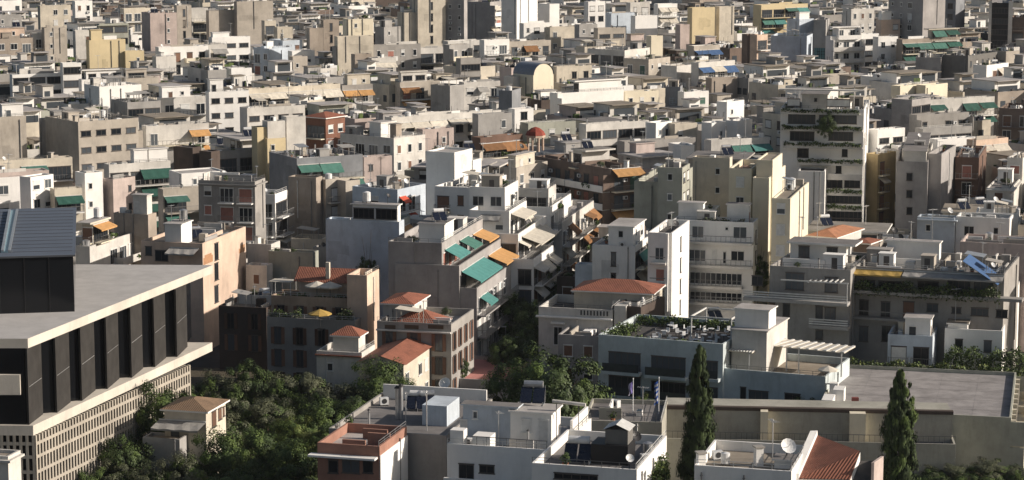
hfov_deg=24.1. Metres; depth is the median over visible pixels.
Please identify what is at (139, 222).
apartment building
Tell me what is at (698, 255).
window
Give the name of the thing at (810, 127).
balcony plants
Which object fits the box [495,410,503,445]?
tv antenna
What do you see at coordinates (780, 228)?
window
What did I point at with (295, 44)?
apartment building
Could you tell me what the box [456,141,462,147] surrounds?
window
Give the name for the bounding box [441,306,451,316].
planter shrubs
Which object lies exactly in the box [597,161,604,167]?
planter shrubs
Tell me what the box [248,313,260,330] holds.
window
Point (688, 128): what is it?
apartment building
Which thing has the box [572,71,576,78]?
window
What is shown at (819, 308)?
window
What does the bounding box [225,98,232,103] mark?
window
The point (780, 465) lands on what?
house
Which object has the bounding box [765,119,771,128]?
window
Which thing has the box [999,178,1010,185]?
planter shrubs
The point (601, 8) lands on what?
window
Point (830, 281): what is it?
pergola
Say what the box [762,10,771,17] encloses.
window
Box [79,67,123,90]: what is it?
apartment building
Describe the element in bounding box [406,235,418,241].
planter shrubs
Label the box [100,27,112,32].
window
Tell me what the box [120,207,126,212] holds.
air conditioning unit
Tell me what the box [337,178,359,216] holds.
apartment building
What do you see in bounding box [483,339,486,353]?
window
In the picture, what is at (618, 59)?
window
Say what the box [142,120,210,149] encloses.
apartment building
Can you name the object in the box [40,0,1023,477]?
ground
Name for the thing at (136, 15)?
window
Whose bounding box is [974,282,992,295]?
window
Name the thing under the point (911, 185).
apartment building
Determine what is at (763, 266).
tree
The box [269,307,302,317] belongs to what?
hedge
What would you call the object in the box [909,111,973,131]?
apartment building
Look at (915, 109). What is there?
window
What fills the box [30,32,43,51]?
apartment building
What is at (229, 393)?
tree
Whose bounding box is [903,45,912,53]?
window
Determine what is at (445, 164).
apartment building
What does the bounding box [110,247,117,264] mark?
window
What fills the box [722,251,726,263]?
window
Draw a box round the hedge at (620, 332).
[601,322,641,335]
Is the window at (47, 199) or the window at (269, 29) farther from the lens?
the window at (269, 29)
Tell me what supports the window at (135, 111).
in the apartment building at (125, 106)
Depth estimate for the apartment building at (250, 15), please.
678.87 m
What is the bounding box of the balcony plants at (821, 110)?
[781,107,858,113]
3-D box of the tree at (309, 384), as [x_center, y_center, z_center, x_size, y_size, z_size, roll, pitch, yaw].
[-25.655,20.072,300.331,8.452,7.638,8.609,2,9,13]
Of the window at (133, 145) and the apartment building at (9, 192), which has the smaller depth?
the apartment building at (9, 192)
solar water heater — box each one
[12,20,19,26]
[192,226,202,237]
[216,136,222,144]
[242,127,251,136]
[258,288,270,294]
[406,390,425,410]
[416,390,435,411]
[432,208,447,221]
[463,141,474,150]
[520,380,545,405]
[560,131,572,141]
[563,435,590,464]
[581,138,593,147]
[707,307,723,319]
[720,145,733,154]
[820,214,833,225]
[956,198,970,208]
[974,197,983,204]
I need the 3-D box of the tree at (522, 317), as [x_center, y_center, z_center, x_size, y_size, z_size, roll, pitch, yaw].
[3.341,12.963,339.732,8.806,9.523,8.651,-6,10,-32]
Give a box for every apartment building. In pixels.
[0,13,21,26]
[0,26,33,60]
[0,102,26,158]
[0,155,73,186]
[0,168,48,177]
[0,175,20,208]
[10,68,60,96]
[20,173,53,208]
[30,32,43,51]
[37,4,70,29]
[39,110,62,155]
[41,25,67,62]
[45,107,138,181]
[50,185,84,230]
[60,62,81,94]
[72,0,92,21]
[73,28,88,60]
[75,170,103,219]
[76,217,140,264]
[76,231,109,244]
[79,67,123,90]
[84,75,141,112]
[86,29,125,68]
[95,20,128,49]
[103,173,135,231]
[104,146,170,231]
[111,91,160,121]
[114,193,156,264]
[119,7,150,33]
[121,68,158,90]
[124,48,143,67]
[138,129,142,147]
[141,5,176,50]
[141,219,245,347]
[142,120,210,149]
[152,54,177,79]
[155,44,209,74]
[157,85,205,121]
[158,184,198,231]
[167,149,173,169]
[169,167,224,186]
[173,145,200,169]
[174,4,191,44]
[191,7,207,43]
[196,42,228,63]
[197,171,267,257]
[199,149,219,168]
[203,143,222,149]
[205,78,248,131]
[206,8,233,39]
[208,31,250,61]
[215,133,251,149]
[217,147,251,174]
[227,65,251,83]
[234,0,272,43]
[240,98,304,132]
[240,173,269,188]
[243,83,343,105]
[246,262,272,292]
[247,238,279,263]
[251,41,291,78]
[251,126,266,177]
[261,20,275,43]
[262,119,284,138]
[265,137,285,182]
[265,186,293,248]
[268,247,318,292]
[269,38,301,49]
[269,143,364,190]
[274,26,292,38]
[281,115,305,149]
[287,191,288,248]
[288,48,314,64]
[288,175,322,248]
[289,55,307,72]
[291,226,325,249]
[306,27,323,55]
[306,111,347,148]
[313,245,325,266]
[320,19,338,54]
[322,176,343,233]
[326,202,403,318]
[332,41,420,70]
[334,35,373,75]
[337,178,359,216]
[340,73,374,102]
[340,120,424,181]
[343,15,373,44]
[347,265,378,348]
[351,53,370,72]
[352,174,425,215]
[363,154,391,182]
[368,56,397,70]
[375,20,400,43]
[385,109,500,147]
[388,215,498,296]
[395,70,439,109]
[395,238,518,307]
[397,11,416,41]
[401,215,412,231]
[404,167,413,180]
[407,214,431,222]
[409,153,498,183]
[410,215,424,226]
[412,0,445,46]
[417,126,453,150]
[421,45,442,71]
[426,147,471,214]
[431,77,463,111]
[434,171,505,216]
[443,39,479,57]
[443,42,472,68]
[445,0,466,39]
[456,56,480,80]
[459,79,499,109]
[460,264,518,355]
[467,0,500,38]
[469,172,524,210]
[469,197,536,233]
[472,110,511,136]
[472,133,527,165]
[472,150,507,174]
[472,158,481,172]
[480,37,510,59]
[495,215,558,258]
[495,242,562,345]
[499,88,520,111]
[501,0,537,38]
[504,75,519,86]
[504,151,547,186]
[508,107,532,131]
[509,39,552,60]
[513,61,553,95]
[518,178,555,206]
[519,21,549,39]
[520,118,575,145]
[527,190,570,263]
[535,146,645,223]
[538,3,558,26]
[540,139,582,154]
[546,25,573,52]
[550,77,623,113]
[552,63,591,81]
[554,198,601,275]
[557,270,574,294]
[558,325,608,393]
[574,23,596,38]
[575,262,591,286]
[576,39,623,52]
[579,117,648,160]
[584,1,604,27]
[587,41,649,67]
[588,397,667,434]
[590,224,608,261]
[592,218,647,281]
[594,27,625,45]
[605,11,634,39]
[613,293,664,318]
[617,141,672,175]
[618,135,695,162]
[624,54,669,75]
[624,89,658,107]
[626,2,649,14]
[631,15,656,38]
[634,157,692,229]
[645,120,671,138]
[646,35,662,55]
[648,219,688,317]
[654,3,678,33]
[657,159,689,225]
[661,61,697,90]
[665,79,682,106]
[666,398,955,479]
[668,121,696,150]
[668,142,691,151]
[673,143,694,162]
[673,200,757,318]
[675,24,689,48]
[678,88,708,112]
[686,150,754,166]
[687,6,714,43]
[688,44,723,59]
[691,59,738,85]
[692,155,731,216]
[701,120,725,150]
[704,136,772,157]
[705,205,719,216]
[706,75,737,98]
[715,6,733,43]
[716,97,743,120]
[726,116,751,137]
[729,159,755,217]
[741,33,752,63]
[743,236,866,363]
[750,34,770,62]
[752,165,784,304]
[753,2,810,33]
[756,153,781,281]
[762,98,801,152]
[770,29,812,60]
[771,176,808,263]
[779,87,867,221]
[787,11,813,54]
[798,167,826,225]
[808,220,892,246]
[813,16,829,59]
[822,365,1023,469]
[825,26,864,72]
[842,3,873,32]
[853,238,1023,368]
[861,33,878,66]
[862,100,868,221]
[865,148,895,227]
[868,126,904,152]
[872,34,897,63]
[876,11,899,38]
[883,234,908,238]
[887,228,915,238]
[888,0,944,38]
[891,81,920,99]
[891,96,930,134]
[895,132,930,238]
[896,27,962,61]
[902,140,932,160]
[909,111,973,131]
[915,50,943,78]
[915,123,971,137]
[916,82,947,97]
[917,214,957,252]
[927,144,955,214]
[930,94,997,135]
[930,136,974,154]
[941,203,1016,215]
[942,46,996,77]
[945,0,964,30]
[954,144,985,203]
[955,212,1012,252]
[960,234,1023,351]
[967,135,1011,156]
[968,197,985,203]
[973,62,1008,77]
[976,198,1023,235]
[986,153,1023,205]
[988,0,1012,48]
[991,159,1006,182]
[998,99,1023,139]
[1007,152,1023,208]
[1011,15,1023,42]
[1018,215,1023,235]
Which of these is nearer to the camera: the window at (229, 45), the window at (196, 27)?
the window at (229, 45)
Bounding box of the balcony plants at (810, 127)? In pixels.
[781,124,861,130]
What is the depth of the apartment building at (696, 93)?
521.30 m
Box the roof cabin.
[591,418,634,465]
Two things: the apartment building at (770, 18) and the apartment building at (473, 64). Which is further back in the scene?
the apartment building at (770, 18)
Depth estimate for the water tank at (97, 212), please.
361.28 m
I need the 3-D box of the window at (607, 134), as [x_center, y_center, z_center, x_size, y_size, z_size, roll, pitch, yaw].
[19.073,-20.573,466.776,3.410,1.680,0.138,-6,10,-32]
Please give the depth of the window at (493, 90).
535.87 m
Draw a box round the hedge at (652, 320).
[636,314,734,330]
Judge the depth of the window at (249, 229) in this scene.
381.10 m
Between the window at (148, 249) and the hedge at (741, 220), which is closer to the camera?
the window at (148, 249)
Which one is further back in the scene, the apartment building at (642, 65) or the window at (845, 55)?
the window at (845, 55)
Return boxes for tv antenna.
[403,391,408,420]
[422,390,432,430]
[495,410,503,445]
[769,418,778,457]
[931,209,937,237]
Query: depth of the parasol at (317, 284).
323.02 m
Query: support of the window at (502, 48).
in the apartment building at (494, 47)
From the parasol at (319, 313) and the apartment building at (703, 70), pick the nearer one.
the parasol at (319, 313)
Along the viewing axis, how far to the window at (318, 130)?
461.27 m
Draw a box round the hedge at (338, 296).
[277,292,346,299]
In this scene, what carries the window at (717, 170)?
in the apartment building at (711, 179)
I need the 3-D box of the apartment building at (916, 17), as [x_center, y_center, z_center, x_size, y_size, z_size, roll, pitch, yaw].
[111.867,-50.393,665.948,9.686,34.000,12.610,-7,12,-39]
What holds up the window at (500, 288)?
in the apartment building at (485, 300)
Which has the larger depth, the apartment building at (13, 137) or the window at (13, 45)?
the window at (13, 45)
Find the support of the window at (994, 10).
in the apartment building at (1000, 24)
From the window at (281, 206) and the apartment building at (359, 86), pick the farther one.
the apartment building at (359, 86)
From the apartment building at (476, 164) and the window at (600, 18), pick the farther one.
the window at (600, 18)
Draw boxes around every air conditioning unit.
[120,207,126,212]
[379,397,388,405]
[467,437,471,444]
[613,399,620,407]
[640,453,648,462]
[712,450,722,459]
[787,183,792,190]
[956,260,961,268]
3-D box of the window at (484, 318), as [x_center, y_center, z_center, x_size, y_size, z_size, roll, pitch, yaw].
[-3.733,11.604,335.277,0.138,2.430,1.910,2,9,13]
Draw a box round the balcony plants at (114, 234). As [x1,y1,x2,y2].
[108,232,118,237]
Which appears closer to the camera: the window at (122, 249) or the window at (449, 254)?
the window at (449, 254)
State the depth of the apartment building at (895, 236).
406.40 m
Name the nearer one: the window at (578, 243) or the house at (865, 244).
the house at (865, 244)
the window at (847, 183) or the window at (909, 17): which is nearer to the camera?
the window at (847, 183)
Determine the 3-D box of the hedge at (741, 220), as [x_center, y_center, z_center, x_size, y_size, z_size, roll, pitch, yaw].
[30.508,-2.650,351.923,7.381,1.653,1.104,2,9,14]
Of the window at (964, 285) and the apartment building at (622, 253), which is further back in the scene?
the apartment building at (622, 253)
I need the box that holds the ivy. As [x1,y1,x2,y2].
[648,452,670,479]
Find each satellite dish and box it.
[439,377,449,386]
[626,454,633,467]
[633,431,641,440]
[781,438,795,455]
[892,227,897,238]
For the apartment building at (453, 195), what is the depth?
374.99 m
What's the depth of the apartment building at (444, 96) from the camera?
530.15 m
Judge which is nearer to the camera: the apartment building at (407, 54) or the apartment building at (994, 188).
the apartment building at (994, 188)
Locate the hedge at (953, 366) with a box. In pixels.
[849,356,1023,376]
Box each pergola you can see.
[269,278,295,297]
[690,307,734,337]
[727,348,754,369]
[774,338,854,376]
[781,279,847,305]
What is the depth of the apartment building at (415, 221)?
383.26 m
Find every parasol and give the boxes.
[305,281,323,288]
[308,309,331,330]
[320,282,341,288]
[818,366,838,383]
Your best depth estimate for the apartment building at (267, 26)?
656.75 m
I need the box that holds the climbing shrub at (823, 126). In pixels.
[816,112,836,138]
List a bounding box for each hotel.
[598,314,734,399]
[724,303,849,399]
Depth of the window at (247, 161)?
430.90 m
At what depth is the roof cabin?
218.21 m
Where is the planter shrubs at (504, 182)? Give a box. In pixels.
[502,180,508,186]
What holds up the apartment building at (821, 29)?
on the ground at (210, 358)
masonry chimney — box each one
[47,152,53,157]
[72,115,78,121]
[254,235,261,243]
[393,182,399,188]
[568,151,572,161]
[623,160,629,167]
[695,450,706,464]
[752,445,764,466]
[758,131,763,136]
[847,255,855,262]
[870,254,877,261]
[897,320,904,334]
[1008,206,1016,212]
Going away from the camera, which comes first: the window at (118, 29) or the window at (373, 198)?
the window at (373, 198)
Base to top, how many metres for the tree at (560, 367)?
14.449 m
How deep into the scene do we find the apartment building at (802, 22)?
663.26 m
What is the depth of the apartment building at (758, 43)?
609.22 m
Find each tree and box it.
[77,465,98,479]
[88,458,129,479]
[95,434,154,479]
[125,461,177,479]
[126,418,162,466]
[134,379,190,442]
[151,449,215,479]
[184,425,261,479]
[191,368,236,402]
[191,385,203,396]
[206,457,269,479]
[207,376,255,425]
[210,426,285,477]
[222,358,279,416]
[226,410,252,445]
[233,397,297,440]
[248,370,308,422]
[257,436,317,479]
[269,414,323,464]
[278,371,337,418]
[292,396,348,441]
[300,422,333,466]
[309,382,368,427]
[328,395,367,422]
[339,353,415,404]
[356,239,379,277]
[387,375,415,384]
[461,358,471,377]
[479,357,550,402]
[484,333,526,366]
[497,291,537,336]
[508,299,540,345]
[508,322,538,361]
[508,340,614,416]
[508,388,567,416]
[544,273,559,297]
[563,378,610,416]
[634,392,653,399]
[675,344,717,479]
[756,248,769,292]
[878,369,920,479]
[914,468,952,479]
[921,463,969,479]
[951,470,993,479]
[958,456,1023,479]
[994,465,1023,479]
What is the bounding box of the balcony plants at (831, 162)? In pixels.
[797,158,861,163]
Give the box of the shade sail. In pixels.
[963,254,998,306]
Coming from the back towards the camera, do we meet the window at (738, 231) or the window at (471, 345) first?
the window at (738, 231)
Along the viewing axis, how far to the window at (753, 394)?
296.59 m
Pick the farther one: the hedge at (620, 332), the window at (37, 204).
the window at (37, 204)
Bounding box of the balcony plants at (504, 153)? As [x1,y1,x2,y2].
[501,151,511,155]
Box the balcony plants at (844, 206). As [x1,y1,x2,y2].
[826,204,861,210]
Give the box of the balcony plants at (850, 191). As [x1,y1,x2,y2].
[826,187,861,193]
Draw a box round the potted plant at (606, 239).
[602,235,607,243]
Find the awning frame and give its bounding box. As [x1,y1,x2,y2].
[552,399,585,438]
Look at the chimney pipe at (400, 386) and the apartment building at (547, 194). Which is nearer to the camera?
the chimney pipe at (400, 386)
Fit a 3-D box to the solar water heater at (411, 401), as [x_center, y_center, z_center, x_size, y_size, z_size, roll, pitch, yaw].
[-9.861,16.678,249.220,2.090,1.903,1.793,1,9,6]
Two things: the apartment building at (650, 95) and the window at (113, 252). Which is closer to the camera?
the window at (113, 252)
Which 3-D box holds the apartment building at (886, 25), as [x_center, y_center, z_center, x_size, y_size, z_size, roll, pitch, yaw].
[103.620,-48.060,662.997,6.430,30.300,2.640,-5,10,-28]
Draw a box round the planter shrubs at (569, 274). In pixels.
[564,271,573,276]
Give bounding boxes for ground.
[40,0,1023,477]
[190,367,318,478]
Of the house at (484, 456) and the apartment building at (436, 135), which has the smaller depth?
the house at (484, 456)
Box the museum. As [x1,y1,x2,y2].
[0,207,212,479]
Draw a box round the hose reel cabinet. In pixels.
[851,397,858,400]
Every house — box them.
[0,449,24,479]
[143,432,187,479]
[151,396,229,469]
[219,289,273,371]
[267,313,360,392]
[271,262,356,315]
[308,421,407,479]
[315,326,374,399]
[329,384,491,479]
[357,338,431,394]
[379,292,430,320]
[443,400,590,479]
[459,355,538,401]
[532,429,666,479]
[536,294,627,384]
[571,278,665,309]
[694,440,805,479]
[796,430,883,479]
[805,225,864,251]
[853,237,882,252]
[887,312,936,367]
[944,280,1019,370]
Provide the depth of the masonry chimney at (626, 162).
411.87 m
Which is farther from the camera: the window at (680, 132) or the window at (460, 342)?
the window at (680, 132)
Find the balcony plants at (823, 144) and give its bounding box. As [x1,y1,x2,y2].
[783,140,860,147]
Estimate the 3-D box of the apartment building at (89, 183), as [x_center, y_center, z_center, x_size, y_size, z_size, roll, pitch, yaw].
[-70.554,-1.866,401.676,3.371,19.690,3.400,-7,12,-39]
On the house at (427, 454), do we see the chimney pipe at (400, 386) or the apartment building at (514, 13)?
the chimney pipe at (400, 386)
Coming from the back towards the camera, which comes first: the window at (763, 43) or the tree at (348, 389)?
the window at (763, 43)
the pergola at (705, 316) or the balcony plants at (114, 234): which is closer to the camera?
the pergola at (705, 316)
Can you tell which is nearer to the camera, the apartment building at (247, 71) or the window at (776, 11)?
the apartment building at (247, 71)
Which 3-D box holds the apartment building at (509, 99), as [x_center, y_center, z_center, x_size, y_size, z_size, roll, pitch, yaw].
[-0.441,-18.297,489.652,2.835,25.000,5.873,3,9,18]
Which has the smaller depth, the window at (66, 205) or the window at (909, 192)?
the window at (66, 205)
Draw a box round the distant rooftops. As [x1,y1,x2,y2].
[0,0,1023,226]
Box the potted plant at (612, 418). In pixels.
[609,411,616,420]
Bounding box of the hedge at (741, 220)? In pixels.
[700,217,744,221]
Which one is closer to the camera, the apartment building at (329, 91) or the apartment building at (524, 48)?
the apartment building at (329, 91)
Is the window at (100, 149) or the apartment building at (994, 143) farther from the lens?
the apartment building at (994, 143)
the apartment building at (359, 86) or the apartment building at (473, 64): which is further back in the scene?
the apartment building at (473, 64)
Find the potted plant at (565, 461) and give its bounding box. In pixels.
[559,452,570,464]
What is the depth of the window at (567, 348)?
317.80 m
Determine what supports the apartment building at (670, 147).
on the ground at (210, 358)
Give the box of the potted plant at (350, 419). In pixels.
[343,415,353,422]
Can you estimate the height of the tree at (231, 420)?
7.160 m
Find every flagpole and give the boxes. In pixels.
[628,378,633,413]
[654,377,659,413]
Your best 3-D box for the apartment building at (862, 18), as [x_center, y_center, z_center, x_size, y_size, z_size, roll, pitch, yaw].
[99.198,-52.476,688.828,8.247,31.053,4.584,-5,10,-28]
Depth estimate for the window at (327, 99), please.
521.80 m
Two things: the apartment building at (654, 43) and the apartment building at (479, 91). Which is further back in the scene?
the apartment building at (654, 43)
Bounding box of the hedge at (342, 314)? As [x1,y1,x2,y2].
[335,307,353,319]
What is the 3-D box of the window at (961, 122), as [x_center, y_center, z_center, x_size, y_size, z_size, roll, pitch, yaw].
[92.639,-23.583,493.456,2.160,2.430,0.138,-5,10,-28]
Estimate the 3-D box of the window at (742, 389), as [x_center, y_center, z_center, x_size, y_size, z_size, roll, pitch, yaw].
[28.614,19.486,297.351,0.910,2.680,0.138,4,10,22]
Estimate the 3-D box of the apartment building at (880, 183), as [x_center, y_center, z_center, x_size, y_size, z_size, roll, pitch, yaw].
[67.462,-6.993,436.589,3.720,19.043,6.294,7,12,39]
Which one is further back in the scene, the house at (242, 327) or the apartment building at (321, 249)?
the apartment building at (321, 249)
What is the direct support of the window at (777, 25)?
in the apartment building at (770, 18)
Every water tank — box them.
[82,239,89,245]
[87,166,94,171]
[93,207,101,218]
[100,110,105,117]
[134,61,138,67]
[179,209,187,220]
[325,173,331,178]
[363,191,370,202]
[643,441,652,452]
[721,452,729,465]
[787,177,795,188]
[985,232,992,239]
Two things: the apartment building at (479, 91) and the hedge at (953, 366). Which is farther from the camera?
the apartment building at (479, 91)
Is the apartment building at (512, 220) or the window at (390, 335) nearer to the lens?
the window at (390, 335)
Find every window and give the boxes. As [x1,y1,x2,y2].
[0,44,4,49]
[0,185,8,194]
[0,203,8,208]
[10,43,17,49]
[11,55,16,60]
[13,77,28,85]
[22,43,30,52]
[30,77,44,84]
[33,180,40,190]
[33,198,40,207]
[36,39,41,47]
[44,178,51,188]
[45,196,49,206]
[47,76,60,83]
[48,165,70,179]
[53,90,60,93]
[57,202,80,210]
[63,67,80,74]
[64,80,78,87]
[81,130,91,136]
[81,147,91,153]
[82,163,91,170]
[88,182,92,189]
[96,129,106,135]
[96,146,106,152]
[97,162,106,168]
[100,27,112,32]
[110,172,128,176]
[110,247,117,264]
[111,128,120,134]
[111,144,121,151]
[115,26,127,32]
[119,244,126,257]
[125,13,131,21]
[126,127,135,133]
[126,143,136,149]
[128,108,143,116]
[128,242,132,255]
[131,171,148,184]
[134,13,140,20]
[135,24,140,31]
[145,107,159,113]
[145,246,151,255]
[150,133,157,145]
[152,178,168,183]
[155,250,168,261]
[164,198,186,212]
[165,104,173,111]
[171,431,178,436]
[175,52,180,61]
[176,65,180,74]
[180,104,189,114]
[187,52,192,57]
[193,24,205,31]
[193,34,205,42]
[196,103,204,114]
[198,136,204,142]
[199,51,204,57]
[204,186,211,196]
[204,205,211,214]
[211,98,220,103]
[212,113,220,118]
[212,409,217,428]
[213,53,225,57]
[214,242,219,260]
[214,262,219,280]
[214,284,219,303]
[218,407,222,420]
[219,187,233,202]
[220,158,236,171]
[220,206,233,221]
[224,312,236,329]
[224,333,237,350]
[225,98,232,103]
[225,112,233,117]
[227,43,235,47]
[227,55,236,59]
[238,97,246,102]
[238,188,252,202]
[239,43,248,47]
[239,207,252,221]
[240,55,248,58]
[240,157,251,170]
[246,226,252,240]
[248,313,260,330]
[248,335,260,351]
[249,96,265,105]
[249,116,259,121]
[253,274,259,284]
[254,53,259,62]
[254,65,260,74]
[264,115,273,119]
[266,26,274,34]
[266,203,272,217]
[266,222,272,235]
[268,98,284,103]
[271,326,284,343]
[271,348,284,366]
[271,371,284,386]
[274,304,287,313]
[276,199,286,217]
[276,217,287,235]
[293,305,306,313]
[293,327,306,345]
[293,350,306,367]
[293,372,306,385]
[299,169,316,175]
[307,125,324,138]
[313,306,325,310]
[315,328,327,346]
[321,168,338,176]
[323,96,338,100]
[326,362,333,371]
[327,459,338,473]
[328,124,333,133]
[328,140,333,147]
[331,187,337,201]
[331,205,337,216]
[332,307,345,315]
[338,123,343,132]
[341,459,359,474]
[342,141,350,150]
[355,143,364,154]
[362,96,367,101]
[362,461,373,473]
[368,144,377,154]
[371,195,378,201]
[382,331,395,344]
[383,144,390,154]
[388,50,393,55]
[397,145,401,153]
[397,161,401,170]
[399,198,405,212]
[402,92,410,99]
[407,332,420,341]
[408,143,411,152]
[408,195,414,210]
[416,88,423,98]
[418,142,421,151]
[418,361,422,376]
[421,53,433,62]
[421,66,433,71]
[425,357,428,371]
[432,333,445,351]
[432,356,445,374]
[432,379,439,386]
[436,53,442,62]
[437,195,448,210]
[443,251,446,264]
[448,252,451,264]
[452,331,456,350]
[453,354,456,373]
[453,377,456,387]
[456,124,462,132]
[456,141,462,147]
[457,195,463,205]
[458,327,462,346]
[458,350,462,369]
[458,463,473,478]
[460,273,465,287]
[461,50,467,55]
[461,64,480,71]
[464,323,467,342]
[464,346,467,361]
[466,88,473,95]
[468,123,471,131]
[469,76,479,80]
[469,319,473,338]
[469,342,473,360]
[472,195,483,206]
[474,45,479,51]
[478,296,481,314]
[478,317,481,336]
[478,339,481,355]
[478,464,494,474]
[479,91,485,98]
[482,147,500,157]
[483,293,486,310]
[483,317,486,332]
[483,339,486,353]
[487,45,494,54]
[488,313,491,327]
[490,196,501,206]
[491,87,496,95]
[494,219,503,230]
[494,309,496,323]
[498,281,501,298]
[499,45,506,53]
[501,119,505,127]
[501,243,515,253]
[503,277,506,294]
[510,193,512,207]
[510,219,512,233]
[512,47,517,55]
[515,216,517,232]
[517,269,531,285]
[518,197,546,206]
[518,289,531,302]
[519,217,521,228]
[519,243,523,258]
[520,174,523,183]
[521,111,527,119]
[522,47,527,55]
[524,246,529,255]
[534,27,539,33]
[534,269,537,285]
[534,289,537,303]
[538,270,541,281]
[543,46,548,54]
[549,129,554,137]
[551,214,554,229]
[553,326,562,345]
[553,472,597,479]
[555,168,559,177]
[555,211,558,221]
[559,208,562,221]
[562,286,571,294]
[563,229,565,245]
[563,344,572,356]
[564,169,569,178]
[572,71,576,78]
[574,171,579,181]
[574,189,578,199]
[577,241,579,251]
[583,190,588,199]
[583,345,592,357]
[583,368,592,380]
[584,71,588,77]
[584,173,588,183]
[587,131,600,139]
[590,16,594,21]
[591,55,598,64]
[593,175,598,185]
[593,192,598,202]
[598,5,603,10]
[598,16,603,21]
[599,34,609,38]
[601,55,610,64]
[603,129,616,138]
[605,145,616,153]
[608,351,640,371]
[608,374,640,395]
[610,252,616,266]
[613,33,623,37]
[613,56,623,65]
[614,177,623,190]
[614,194,623,208]
[618,128,632,137]
[627,64,632,72]
[629,193,633,207]
[630,175,639,189]
[634,127,644,136]
[635,249,640,268]
[640,65,644,74]
[642,7,647,14]
[651,355,685,373]
[651,380,685,395]
[655,247,663,260]
[655,268,664,281]
[667,173,672,180]
[667,193,672,200]
[678,130,682,136]
[689,249,705,261]
[689,271,742,285]
[689,290,741,301]
[692,225,703,238]
[699,97,705,104]
[706,360,717,370]
[708,54,718,59]
[710,387,717,397]
[711,250,716,262]
[714,186,719,193]
[715,168,719,174]
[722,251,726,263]
[730,250,744,261]
[732,226,746,239]
[735,196,743,201]
[736,177,744,187]
[740,386,746,398]
[748,389,768,398]
[751,146,768,157]
[751,275,762,285]
[758,40,766,49]
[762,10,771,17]
[762,21,771,27]
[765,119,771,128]
[773,21,783,27]
[774,9,783,16]
[776,203,785,214]
[776,224,784,235]
[776,245,784,256]
[782,303,790,316]
[784,392,800,399]
[785,9,795,16]
[785,272,804,290]
[787,98,800,106]
[787,114,814,123]
[789,131,813,140]
[797,148,808,157]
[815,305,822,318]
[815,329,822,340]
[819,115,856,123]
[824,276,837,293]
[824,307,835,321]
[826,99,849,106]
[826,180,842,187]
[827,195,861,203]
[827,211,861,218]
[828,132,852,140]
[831,217,861,221]
[835,166,841,173]
[842,149,847,156]
[843,41,849,46]
[843,53,848,58]
[844,180,859,187]
[854,41,859,46]
[854,52,859,57]
[854,64,858,71]
[858,326,868,341]
[859,299,868,315]
[860,279,875,288]
[865,39,872,44]
[865,50,872,56]
[878,280,901,295]
[879,137,889,143]
[879,180,883,191]
[879,195,883,208]
[879,211,883,222]
[880,161,884,174]
[880,301,890,316]
[881,325,891,341]
[891,345,906,363]
[893,24,897,29]
[893,136,902,142]
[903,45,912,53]
[903,301,914,316]
[906,173,912,180]
[906,190,912,197]
[906,207,912,214]
[907,13,911,19]
[912,105,920,113]
[913,347,928,365]
[915,47,924,52]
[918,281,938,297]
[921,104,930,112]
[925,224,930,231]
[926,303,938,312]
[940,134,954,136]
[945,120,952,125]
[947,14,952,19]
[947,280,969,293]
[948,3,952,8]
[951,307,961,313]
[955,338,962,350]
[956,133,970,135]
[959,119,966,124]
[961,182,971,194]
[962,165,971,177]
[963,106,976,114]
[964,225,973,235]
[970,307,988,316]
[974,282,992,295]
[983,340,991,352]
[991,18,1007,24]
[991,29,1007,34]
[991,40,1007,45]
[992,8,1008,13]
[993,227,998,234]
[994,192,1002,201]
[995,309,1007,318]
[1002,130,1010,139]
[1003,115,1011,126]
[1010,165,1019,174]
[1012,33,1022,40]
[1019,116,1023,126]
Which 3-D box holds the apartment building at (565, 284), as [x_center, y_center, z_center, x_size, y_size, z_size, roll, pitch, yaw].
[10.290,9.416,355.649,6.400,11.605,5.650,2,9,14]
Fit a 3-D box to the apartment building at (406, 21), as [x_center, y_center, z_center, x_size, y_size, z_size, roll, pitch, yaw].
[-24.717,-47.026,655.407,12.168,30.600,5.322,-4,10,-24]
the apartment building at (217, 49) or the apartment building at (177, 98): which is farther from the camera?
the apartment building at (217, 49)
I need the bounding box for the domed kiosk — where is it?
[526,127,544,151]
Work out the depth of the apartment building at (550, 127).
467.83 m
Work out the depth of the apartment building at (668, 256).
337.68 m
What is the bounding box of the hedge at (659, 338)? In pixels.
[606,334,721,343]
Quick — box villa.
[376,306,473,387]
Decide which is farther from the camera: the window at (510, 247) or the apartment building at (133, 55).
the apartment building at (133, 55)
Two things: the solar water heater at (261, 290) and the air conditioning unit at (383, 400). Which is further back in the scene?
the solar water heater at (261, 290)
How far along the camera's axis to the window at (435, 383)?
310.97 m
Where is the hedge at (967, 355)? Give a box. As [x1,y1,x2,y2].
[943,344,1023,371]
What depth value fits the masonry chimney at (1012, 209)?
366.93 m
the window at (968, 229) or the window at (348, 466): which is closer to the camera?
the window at (348, 466)
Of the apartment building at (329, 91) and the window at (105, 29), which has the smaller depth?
the apartment building at (329, 91)
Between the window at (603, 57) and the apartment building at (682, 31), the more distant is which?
the apartment building at (682, 31)
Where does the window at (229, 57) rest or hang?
in the apartment building at (238, 47)
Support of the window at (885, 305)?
in the apartment building at (918, 262)
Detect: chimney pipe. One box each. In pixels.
[367,409,369,423]
[394,385,399,419]
[398,384,403,419]
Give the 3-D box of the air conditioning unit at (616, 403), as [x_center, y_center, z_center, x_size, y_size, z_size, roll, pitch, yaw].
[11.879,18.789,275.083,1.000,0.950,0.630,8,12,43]
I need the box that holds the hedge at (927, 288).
[854,278,1000,304]
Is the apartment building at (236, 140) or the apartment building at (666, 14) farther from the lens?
the apartment building at (666, 14)
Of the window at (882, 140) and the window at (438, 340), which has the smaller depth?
the window at (438, 340)
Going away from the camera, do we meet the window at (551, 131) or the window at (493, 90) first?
the window at (551, 131)

